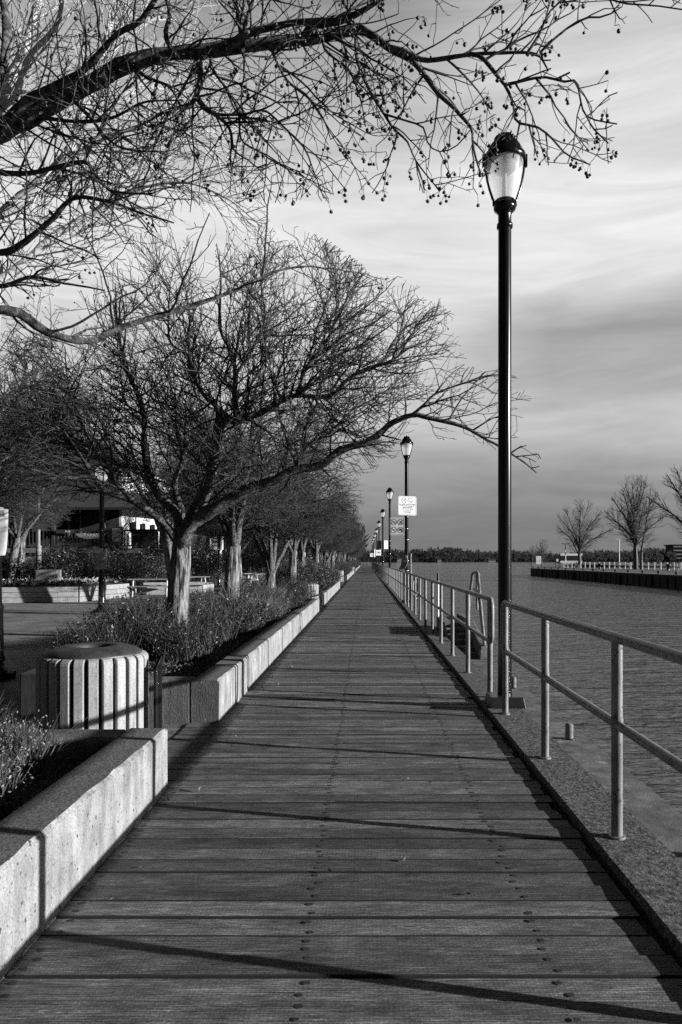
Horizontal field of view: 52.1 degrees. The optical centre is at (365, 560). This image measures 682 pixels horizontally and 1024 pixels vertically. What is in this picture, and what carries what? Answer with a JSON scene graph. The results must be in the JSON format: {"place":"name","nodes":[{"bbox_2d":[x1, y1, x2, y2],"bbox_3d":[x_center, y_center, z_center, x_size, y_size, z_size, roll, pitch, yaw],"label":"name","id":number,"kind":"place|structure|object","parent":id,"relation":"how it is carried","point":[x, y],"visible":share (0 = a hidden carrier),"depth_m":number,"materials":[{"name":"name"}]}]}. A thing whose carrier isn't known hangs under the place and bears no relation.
{"place":"outdoors","nodes":[
{"label":"outdoors","id":0,"kind":"place"},
{"bbox_2d":[122,550,166,591],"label":"hedge bush","id":1,"kind":"object","parent":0,"point":[156,569],"visible":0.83,"depth_m":34.23,"materials":[{"name":"black plant"}]},
{"bbox_2d":[0,606,295,820],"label":"planting soil","id":2,"kind":"structure","parent":0,"point":[39,780],"depth_m":4.29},
{"bbox_2d":[0,738,66,819],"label":"shrub","id":3,"kind":"object","parent":2,"relation":"on","point":[4,794],"visible":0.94,"depth_m":3.50,"materials":[{"name":"grey plant"}]},
{"bbox_2d":[0,708,79,784],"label":"shrub","id":4,"kind":"object","parent":2,"relation":"on","point":[20,744],"visible":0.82,"depth_m":4.13,"materials":[{"name":"grey plant"}]},
{"bbox_2d":[0,754,93,815],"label":"plant","id":5,"kind":"object","parent":2,"relation":"on","point":[52,774],"visible":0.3,"depth_m":4.07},
{"bbox_2d":[30,612,147,648],"bbox_3d":[-3.152,0.936,8.040,1.372,0.691,1.470,0,0,-34],"label":"leafy shrub","id":6,"kind":"object","parent":2,"relation":"on","point":[103,636],"visible":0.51,"depth_m":8.13,"materials":[{"name":"grey plant"}]},
{"bbox_2d":[46,586,202,659],"bbox_3d":[-3.293,0.804,9.118,1.837,0.957,1.715,0,0,-40],"label":"leafy shrub","id":7,"kind":"object","parent":2,"relation":"on","point":[141,613],"visible":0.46,"depth_m":9.05,"materials":[{"name":"grey plant"}]},
{"bbox_2d":[98,594,199,628],"bbox_3d":[-3.229,0.882,10.349,1.582,0.802,1.707,0,0,-19],"label":"leafy shrub","id":8,"kind":"object","parent":2,"relation":"on","point":[146,602],"visible":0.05,"depth_m":10.32,"materials":[{"name":"grey plant"}]},
{"bbox_2d":[126,608,236,664],"bbox_3d":[-2.433,0.941,8.937,1.415,0.683,1.527,0,0,-38],"label":"leafy shrub","id":9,"kind":"object","parent":2,"relation":"on","point":[178,643],"visible":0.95,"depth_m":8.73,"materials":[{"name":"grey plant"}]},
{"bbox_2d":[146,589,228,615],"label":"leafy shrub","id":10,"kind":"object","parent":2,"relation":"on","point":[199,597],"visible":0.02,"depth_m":11.82,"materials":[{"name":"grey plant"}]},
{"bbox_2d":[149,626,267,676],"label":"bark mulch","id":11,"kind":"object","parent":2,"relation":"on","point":[190,668],"visible":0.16,"depth_m":8.68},
{"bbox_2d":[150,589,268,646],"bbox_3d":[-2.446,0.846,10.622,1.796,0.875,1.665,0,0,-19],"label":"leafy shrub","id":12,"kind":"object","parent":2,"relation":"on","point":[225,624],"visible":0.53,"depth_m":10.46,"materials":[{"name":"grey plant"}]},
{"bbox_2d":[193,578,284,627],"bbox_3d":[-2.330,0.794,12.438,1.560,0.996,1.766,0,0,-37],"label":"grass clump","id":13,"kind":"object","parent":2,"relation":"on","point":[245,599],"visible":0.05,"depth_m":12.40,"materials":[{"name":"grey plant"}]},
{"bbox_2d":[130,368,354,600],"bbox_3d":[-2.385,-1.288,13.646,4.437,5.393,4.716,0,0,0],"label":"crabapple tree","id":14,"kind":"object","parent":2,"relation":"on","point":[232,532],"visible":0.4,"depth_m":13.45,"materials":[{"name":"grey plant"}]},
{"bbox_2d":[203,586,282,636],"bbox_3d":[-2.275,0.851,11.716,1.629,0.864,1.745,0,0,5],"label":"leafy shrub","id":15,"kind":"object","parent":2,"relation":"on","point":[246,630],"visible":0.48,"depth_m":11.77,"materials":[{"name":"grey plant"}]},
{"bbox_2d":[217,579,287,597],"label":"leafy shrub","id":16,"kind":"object","parent":2,"relation":"on","point":[262,587],"visible":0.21,"depth_m":16.46,"materials":[{"name":"grey plant"}]},
{"bbox_2d":[242,573,290,589],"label":"leafy shrub","id":17,"kind":"object","parent":2,"relation":"on","point":[264,580],"visible":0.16,"depth_m":19.81,"materials":[{"name":"grey plant"}]},
{"bbox_2d":[251,601,286,627],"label":"leafy shrub","id":18,"kind":"object","parent":2,"relation":"on","point":[272,621],"visible":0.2,"depth_m":13.34,"materials":[{"name":"grey plant"}]},
{"bbox_2d":[0,212,540,627],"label":"crabapple","id":19,"kind":"object","parent":2,"relation":"on","point":[182,530],"visible":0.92,"depth_m":9.13,"materials":[{"name":"grey plant"}]},
{"bbox_2d":[247,589,297,622],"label":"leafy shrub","id":20,"kind":"object","parent":2,"relation":"on","point":[277,603],"visible":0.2,"depth_m":14.39,"materials":[{"name":"grey plant"}]},
{"bbox_2d":[244,585,307,613],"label":"leafy shrub","id":21,"kind":"object","parent":2,"relation":"on","point":[281,599],"visible":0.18,"depth_m":14.96,"materials":[{"name":"grey plant"}]},
{"bbox_2d":[203,413,363,587],"bbox_3d":[-2.374,-1.224,19.133,4.699,5.272,4.631,0,0,0],"label":"crabapple tree","id":22,"kind":"object","parent":2,"relation":"on","point":[271,563],"visible":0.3,"depth_m":18.88,"materials":[{"name":"grey plant"}]},
{"bbox_2d":[259,585,315,613],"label":"leafy shrub","id":23,"kind":"object","parent":2,"relation":"on","point":[299,603],"visible":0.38,"depth_m":16.68,"materials":[{"name":"grey plant"}]},
{"bbox_2d":[275,554,318,586],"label":"rounded shrub","id":24,"kind":"object","parent":2,"relation":"on","point":[305,564],"visible":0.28,"depth_m":26.15,"materials":[{"name":"grey plant"}]},
{"bbox_2d":[282,576,315,602],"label":"leafy shrub","id":25,"kind":"object","parent":2,"relation":"on","point":[303,591],"visible":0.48,"depth_m":19.69,"materials":[{"name":"grey plant"}]},
{"bbox_2d":[276,560,322,587],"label":"rounded shrub","id":26,"kind":"object","parent":2,"relation":"on","point":[306,575],"visible":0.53,"depth_m":25.04,"materials":[{"name":"grey plant"}]},
{"bbox_2d":[249,448,366,584],"bbox_3d":[-2.240,-1.320,24.736,4.532,5.456,4.564,0,0,0],"label":"crabapple tree","id":27,"kind":"object","parent":2,"relation":"on","point":[293,545],"visible":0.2,"depth_m":24.54,"materials":[{"name":"grey plant"}]},
{"bbox_2d":[262,472,358,564],"bbox_3d":[-2.460,-1.362,30.101,4.777,5.544,4.811,0,0,22],"label":"crabapple tree","id":28,"kind":"object","parent":2,"relation":"on","point":[301,550],"visible":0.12,"depth_m":30.04,"materials":[{"name":"grey plant"}]},
{"bbox_2d":[297,561,336,591],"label":"rounded shrub","id":29,"kind":"object","parent":2,"relation":"on","point":[324,583],"visible":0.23,"depth_m":26.29,"materials":[{"name":"grey plant"}]},
{"bbox_2d":[290,485,355,563],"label":"crabapple tree","id":30,"kind":"object","parent":2,"relation":"on","point":[314,544],"visible":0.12,"depth_m":35.88,"materials":[{"name":"grey plant"}]},
{"bbox_2d":[298,513,356,563],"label":"crabapple tree","id":31,"kind":"object","parent":2,"relation":"on","point":[331,548],"visible":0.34,"depth_m":41.20,"materials":[{"name":"grey plant"}]},
{"bbox_2d":[0,0,681,388],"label":"overhanging crabapple","id":32,"kind":"object","parent":2,"relation":"on","point":[30,110],"visible":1,"depth_m":3.86,"materials":[{"name":"black plant"}]},
{"bbox_2d":[321,512,364,565],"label":"crabapple tree","id":33,"kind":"object","parent":2,"relation":"on","point":[351,535],"visible":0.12,"depth_m":46.53,"materials":[{"name":"grey plant"}]},
{"bbox_2d":[331,508,364,567],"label":"crabapple tree","id":34,"kind":"object","parent":2,"relation":"on","point":[333,553],"visible":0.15,"depth_m":51.78,"materials":[{"name":"grey plant"}]},
{"bbox_2d":[0,570,341,741],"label":"plaza","id":35,"kind":"structure","parent":0,"point":[23,651],"depth_m":15.08,"materials":[{"name":"concrete"}]},
{"bbox_2d":[0,478,15,681],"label":"plaza lamp","id":36,"kind":"object","parent":35,"relation":"on","point":[6,673],"visible":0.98,"depth_m":9.13,"materials":[{"name":"metal"}]},
{"bbox_2d":[0,509,7,555],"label":"paper notice","id":37,"kind":"object","parent":36,"relation":"attached to","point":[3,528],"visible":1,"depth_m":9.05,"materials":[{"name":"paper"}]},
{"bbox_2d":[0,348,64,490],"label":"crabapple tree","id":38,"kind":"object","parent":35,"relation":"on","point":[15,383],"visible":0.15,"depth_m":21.05,"materials":[{"name":"grey plant"}]},
{"bbox_2d":[17,543,56,577],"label":"hedge bush","id":39,"kind":"object","parent":35,"relation":"on","point":[32,573],"visible":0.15,"depth_m":35.58,"materials":[{"name":"black plant"}]},
{"bbox_2d":[0,327,80,505],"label":"crabapple tree","id":40,"kind":"object","parent":35,"relation":"on","point":[16,356],"visible":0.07,"depth_m":22.22,"materials":[{"name":"grey plant"}]},
{"bbox_2d":[8,461,92,577],"bbox_3d":[-17.501,-2.516,36.033,6.656,8.516,7.074,0,0,7],"label":"crabapple tree","id":41,"kind":"object","parent":35,"relation":"on","point":[21,555],"visible":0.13,"depth_m":35.90,"materials":[{"name":"grey plant"}]},
{"bbox_2d":[0,337,120,518],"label":"crabapple tree","id":42,"kind":"object","parent":35,"relation":"on","point":[22,483],"visible":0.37,"depth_m":17.29,"materials":[{"name":"grey plant"}]},
{"bbox_2d":[2,581,128,602],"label":"timber wall","id":43,"kind":"structure","parent":35,"relation":"on","point":[51,594],"depth_m":25.75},
{"bbox_2d":[0,728,167,980],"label":"planter wall","id":44,"kind":"structure","parent":35,"relation":"on","point":[62,838],"depth_m":3.34,"materials":[{"name":"concrete"}]},
{"bbox_2d":[36,642,161,730],"bbox_3d":[-2.235,1.119,5.720,0.862,0.846,0.861,0,0,44],"label":"litter bin","id":45,"kind":"object","parent":35,"relation":"on","point":[97,685],"visible":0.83,"depth_m":5.39,"materials":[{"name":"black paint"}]},
{"bbox_2d":[2,577,196,597],"bbox_3d":[-25.100,1.280,41.655,29.800,0.580,36.690,0,0,0],"label":"raised bed","id":46,"kind":"object","parent":35,"relation":"on","point":[93,584],"visible":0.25,"depth_m":27.41,"materials":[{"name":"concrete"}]},
{"bbox_2d":[36,502,41,569],"bbox_3d":[-15.500,-1.350,33.000,0.520,4.800,0.520,0,0,0],"label":"pale post","id":47,"kind":"object","parent":46,"relation":"on","point":[38,556],"visible":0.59,"depth_m":32.92,"materials":[{"name":"white"}]},
{"bbox_2d":[35,570,60,584],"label":"granite block","id":48,"kind":"structure","parent":46,"relation":"on","point":[53,575],"depth_m":28.54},
{"bbox_2d":[25,538,75,570],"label":"bed bush","id":49,"kind":"object","parent":46,"relation":"on","point":[42,555],"visible":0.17,"depth_m":33.27,"materials":[{"name":"grey plant"}]},
{"bbox_2d":[5,460,98,579],"bbox_3d":[-15.186,-2.068,31.023,5.412,6.445,5.665,0,0,42],"label":"leaning tree","id":50,"kind":"object","parent":46,"relation":"on","point":[16,535],"visible":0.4,"depth_m":31.09,"materials":[{"name":"grey plant"}]},
{"bbox_2d":[33,536,94,578],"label":"bed bush","id":51,"kind":"object","parent":46,"relation":"on","point":[57,563],"visible":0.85,"depth_m":30.76,"materials":[{"name":"grey plant"}]},
{"bbox_2d":[2,575,129,585],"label":"leaf litter","id":52,"kind":"object","parent":46,"relation":"on","point":[23,580],"visible":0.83,"depth_m":28.06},
{"bbox_2d":[93,467,109,612],"bbox_3d":[-7.960,-0.633,21.000,0.480,4.390,0.480,0,0,0],"label":"plaza lamp","id":53,"kind":"object","parent":35,"relation":"on","point":[101,583],"visible":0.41,"depth_m":20.93,"materials":[{"name":"metal"}]},
{"bbox_2d":[94,549,106,569],"bbox_3d":[-7.935,-0.031,20.845,0.393,0.632,0.115,0,0,-3],"label":"sign","id":54,"kind":"object","parent":53,"relation":"attached to","point":[100,558],"visible":1,"depth_m":20.84,"materials":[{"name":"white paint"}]},
{"bbox_2d":[62,546,142,581],"bbox_3d":[-12.533,0.431,33.262,3.662,2.263,4.028,0,0,-14],"label":"hedge bush","id":55,"kind":"object","parent":35,"relation":"on","point":[115,565],"visible":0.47,"depth_m":33.04,"materials":[{"name":"black plant"}]},
{"bbox_2d":[3,456,211,583],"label":"restaurant","id":56,"kind":"structure","parent":35,"relation":"on","point":[84,520],"depth_m":40.45},
{"bbox_2d":[56,510,80,535],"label":"window","id":57,"kind":"structure","parent":56,"relation":"in","point":[74,522],"depth_m":40.45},
{"bbox_2d":[76,533,105,538],"bbox_3d":[-14.699,-1.303,37.212,1.600,0.279,0.036,0,0,0],"label":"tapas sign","id":58,"kind":"object","parent":56,"relation":"attached to","point":[89,535],"visible":0.99,"depth_m":37.20,"materials":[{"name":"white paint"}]},
{"bbox_2d":[110,527,122,548],"bbox_3d":[-13.305,-1.193,37.197,0.680,1.220,0.046,0,0,0],"label":"menu board","id":59,"kind":"object","parent":56,"relation":"attached to","point":[116,535],"visible":0.96,"depth_m":37.17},
{"bbox_2d":[131,529,157,547],"bbox_3d":[-11.921,-1.130,37.600,1.360,1.080,0.560,0,0,0],"label":"dark screen","id":60,"kind":"object","parent":56,"relation":"on","point":[144,537],"visible":0.8,"depth_m":37.35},
{"bbox_2d":[85,542,146,582],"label":"hedge bush","id":61,"kind":"object","parent":35,"relation":"on","point":[113,558],"visible":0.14,"depth_m":35.24,"materials":[{"name":"black plant"}]},
{"bbox_2d":[0,0,269,304],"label":"tall pale tree","id":62,"kind":"object","parent":35,"relation":"on","point":[16,76],"visible":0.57,"depth_m":11.46,"materials":[{"name":"grey plant"}]},
{"bbox_2d":[34,377,247,578],"bbox_3d":[-7.159,-2.310,23.842,7.036,8.071,7.364,0,0,-6],"label":"leaning tree","id":63,"kind":"object","parent":35,"relation":"on","point":[165,538],"visible":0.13,"depth_m":23.58,"materials":[{"name":"grey plant"}]},
{"bbox_2d":[117,543,165,590],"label":"hedge bush","id":64,"kind":"object","parent":35,"relation":"on","point":[146,555],"visible":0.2,"depth_m":35.62,"materials":[{"name":"black plant"}]},
{"bbox_2d":[127,578,167,596],"bbox_3d":[-9.350,1.193,30.299,1.900,0.782,1.698,0,0,-11],"label":"picnic table","id":65,"kind":"object","parent":35,"relation":"on","point":[135,585],"visible":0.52,"depth_m":29.91,"materials":[{"name":"white paint"}]},
{"bbox_2d":[20,598,318,723],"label":"planter wall","id":66,"kind":"structure","parent":35,"relation":"on","point":[216,692],"depth_m":6.88,"materials":[{"name":"concrete"}]},
{"bbox_2d":[146,584,213,594],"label":"timber wall","id":67,"kind":"structure","parent":35,"relation":"on","point":[153,590],"depth_m":31.96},
{"bbox_2d":[190,553,224,589],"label":"hedge bush","id":68,"kind":"object","parent":35,"relation":"on","point":[204,566],"visible":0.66,"depth_m":37.66,"materials":[{"name":"black plant"}]},
{"bbox_2d":[190,534,241,581],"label":"hedge bush","id":69,"kind":"object","parent":35,"relation":"on","point":[204,554],"visible":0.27,"depth_m":43.66,"materials":[{"name":"black plant"}]},
{"bbox_2d":[197,519,248,556],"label":"crabapple tree","id":70,"kind":"object","parent":35,"relation":"on","point":[224,545],"visible":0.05,"depth_m":49.58,"materials":[{"name":"grey plant"}]},
{"bbox_2d":[196,491,284,585],"bbox_3d":[-7.348,-1.677,38.284,5.892,6.763,5.934,0,0,29],"label":"crabapple tree","id":71,"kind":"object","parent":35,"relation":"on","point":[213,528],"visible":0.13,"depth_m":37.84,"materials":[{"name":"grey plant"}]},
{"bbox_2d":[241,544,276,572],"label":"hedge bush","id":72,"kind":"object","parent":35,"relation":"on","point":[256,566],"visible":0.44,"depth_m":53.65,"materials":[{"name":"black plant"}]},
{"bbox_2d":[243,532,284,576],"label":"crabapple tree","id":73,"kind":"object","parent":35,"relation":"on","point":[280,542],"visible":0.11,"depth_m":45.88,"materials":[{"name":"grey plant"}]},
{"bbox_2d":[292,582,321,607],"bbox_3d":[-1.950,1.119,22.300,0.862,0.846,0.861,0,0,27],"label":"litter bin","id":74,"kind":"object","parent":35,"relation":"on","point":[317,588],"visible":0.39,"depth_m":22.10,"materials":[{"name":"black paint"}]},
{"bbox_2d":[319,581,339,605],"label":"planter wall","id":75,"kind":"structure","parent":35,"relation":"on","point":[328,594],"depth_m":27.28,"materials":[{"name":"concrete"}]},
{"bbox_2d":[0,566,681,1023],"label":"boardwalk","id":76,"kind":"structure","parent":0,"point":[232,900],"depth_m":3.33,"materials":[{"name":"grey wood"}]},
{"bbox_2d":[8,628,315,991],"bbox_3d":[-1.203,1.516,9.185,0.334,0.073,13.505,0,0,0],"label":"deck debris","id":77,"kind":"object","parent":76,"relation":"on","point":[11,972],"visible":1,"depth_m":6.09,"materials":[{"name":"grey plant"}]},
{"bbox_2d":[0,0,681,554],"label":"sky","id":78,"kind":"structure","parent":0,"point":[596,261],"materials":[{"name":"grey"}]},
{"bbox_2d":[361,563,681,813],"bbox_3d":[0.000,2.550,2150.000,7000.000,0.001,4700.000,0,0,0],"label":"water","id":79,"kind":"structure","parent":0,"point":[579,663],"depth_m":20.62,"materials":[{"name":"grey liquid"}]},
{"bbox_2d":[361,560,681,562],"bbox_3d":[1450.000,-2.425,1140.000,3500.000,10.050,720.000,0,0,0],"label":"shore","id":80,"kind":"structure","parent":0,"point":[454,561],"depth_m":799.00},
{"bbox_2d":[360,546,664,560],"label":"wood","id":81,"kind":"object","parent":80,"relation":"on","point":[447,551],"visible":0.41,"depth_m":821.16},
{"bbox_2d":[361,555,664,561],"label":"undergrowth belt","id":82,"kind":"object","parent":80,"relation":"on","point":[459,558],"visible":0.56,"depth_m":803.33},
{"bbox_2d":[396,585,681,860],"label":"quay ledge","id":83,"kind":"object","parent":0,"point":[655,814],"depth_m":5.80,"materials":[{"name":"concrete"}]},
{"bbox_2d":[437,614,486,659],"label":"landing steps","id":84,"kind":"structure","parent":83,"relation":"on","point":[478,649],"depth_m":13.64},
{"bbox_2d":[469,571,485,645],"bbox_3d":[2.216,0.899,13.875,0.129,1.378,2.296,0,0,1],"label":"boarding handrail","id":85,"kind":"object","parent":84,"relation":"on","point":[478,590],"visible":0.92,"depth_m":13.72,"materials":[{"name":"metal"}]},
{"bbox_2d":[372,568,681,967],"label":"quay curb","id":86,"kind":"structure","parent":83,"relation":"on","point":[642,865],"depth_m":4.14,"materials":[{"name":"concrete"}]},
{"bbox_2d":[380,509,385,577],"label":"street lamp","id":87,"kind":"object","parent":86,"relation":"on","point":[382,512],"visible":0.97,"depth_m":60.19,"materials":[{"name":"black metal"}]},
{"bbox_2d":[386,487,393,584],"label":"street lamp","id":88,"kind":"object","parent":86,"relation":"on","point":[389,492],"visible":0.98,"depth_m":42.53,"materials":[{"name":"black metal"}]},
{"bbox_2d":[388,567,403,598],"bbox_3d":[1.373,0.970,33.755,0.090,1.149,17.063,0,0,0],"label":"railing","id":89,"kind":"object","parent":86,"relation":"on","point":[392,579],"visible":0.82,"depth_m":32.92,"materials":[{"name":"metal"}]},
{"bbox_2d":[400,435,412,602],"bbox_3d":[1.453,-1.484,24.950,0.472,5.998,0.436,0,0,0],"label":"street lamp","id":90,"kind":"object","parent":86,"relation":"on","point":[406,448],"visible":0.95,"depth_m":24.88,"materials":[{"name":"black metal"}]},
{"bbox_2d":[390,517,403,534],"bbox_3d":[1.113,-1.220,24.865,0.515,0.630,0.013,0,0,-6],"label":"prohibition sign","id":91,"kind":"object","parent":90,"relation":"attached to","point":[396,525],"visible":1,"depth_m":24.86,"materials":[{"name":"white"}]},
{"bbox_2d":[398,496,415,514],"bbox_3d":[1.478,-1.947,24.859,0.715,0.675,0.010,0,0,-22],"label":"sign","id":92,"kind":"object","parent":90,"relation":"attached to","point":[406,505],"visible":1,"depth_m":24.84,"materials":[{"name":"metal"}]},
{"bbox_2d":[404,572,493,691],"bbox_3d":[1.373,0.970,16.105,0.092,1.150,17.064,0,0,0],"label":"railing","id":93,"kind":"object","parent":86,"relation":"on","point":[489,638],"visible":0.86,"depth_m":11.04,"materials":[{"name":"metal"}]},
{"bbox_2d":[482,132,527,708],"bbox_3d":[1.453,-1.484,7.300,0.472,5.998,0.436,0,0,0],"label":"street lamp","id":94,"kind":"object","parent":86,"relation":"on","point":[503,183],"visible":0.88,"depth_m":7.24,"materials":[{"name":"metal"}]},
{"bbox_2d":[500,600,681,840],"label":"railing","id":95,"kind":"object","parent":86,"relation":"on","point":[614,719],"visible":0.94,"depth_m":3.81,"materials":[{"name":"metal"}]},
{"bbox_2d":[381,580,681,968],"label":"deck joint","id":96,"kind":"object","parent":83,"relation":"on","point":[646,928],"depth_m":3.57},
{"bbox_2d":[563,723,574,739],"bbox_3d":[2.050,1.728,7.030,0.124,0.163,0.121,0,0,0],"label":"mooring pin","id":97,"kind":"object","parent":83,"relation":"on","point":[568,731],"visible":1,"depth_m":7.00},
{"bbox_2d":[537,566,577,567],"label":"bank","id":98,"kind":"structure","parent":0,"point":[554,566],"depth_m":237.32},
{"bbox_2d":[535,539,551,566],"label":"park tree","id":99,"kind":"object","parent":98,"relation":"on","point":[542,554],"visible":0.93,"depth_m":209.69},
{"bbox_2d":[531,564,681,589],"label":"pier","id":100,"kind":"structure","parent":0,"point":[667,582],"depth_m":77.67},
{"bbox_2d":[560,553,582,567],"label":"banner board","id":101,"kind":"object","parent":100,"relation":"on","point":[571,557],"visible":0.98,"depth_m":129.00,"materials":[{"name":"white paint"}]},
{"bbox_2d":[531,568,681,575],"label":"pier coping","id":102,"kind":"object","parent":100,"relation":"on","point":[614,572],"visible":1,"depth_m":75.44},
{"bbox_2d":[545,564,681,574],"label":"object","id":103,"kind":"structure","parent":100,"relation":"on","point":[652,570],"depth_m":98.83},
{"bbox_2d":[556,499,614,567],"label":"park tree","id":104,"kind":"object","parent":103,"relation":"on","point":[580,535],"visible":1,"depth_m":117.64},
{"bbox_2d":[563,562,681,569],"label":"pier fence","id":105,"kind":"object","parent":103,"relation":"on","point":[623,565],"visible":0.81,"depth_m":104.92,"materials":[{"name":"metal"}]},
{"bbox_2d":[603,474,667,568],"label":"park tree","id":106,"kind":"object","parent":103,"relation":"on","point":[634,522],"visible":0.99,"depth_m":99.92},
{"bbox_2d":[646,466,681,538],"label":"park tree","id":107,"kind":"object","parent":103,"relation":"on","point":[679,499],"visible":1,"depth_m":84.06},
{"bbox_2d":[638,550,681,563],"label":"wood","id":108,"kind":"object","parent":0,"point":[659,557],"visible":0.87,"depth_m":505.45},
{"bbox_2d":[664,544,681,561],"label":"apartment block","id":109,"kind":"structure","parent":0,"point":[676,547],"depth_m":520.00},
{"bbox_3d":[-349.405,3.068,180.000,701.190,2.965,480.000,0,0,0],"label":"ground","id":110,"kind":"structure","parent":0,"visible":0},
{"bbox_2d":[241,508,369,563],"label":"end wood","id":111,"kind":"object","parent":110,"relation":"on","point":[364,542],"visible":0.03,"depth_m":233.84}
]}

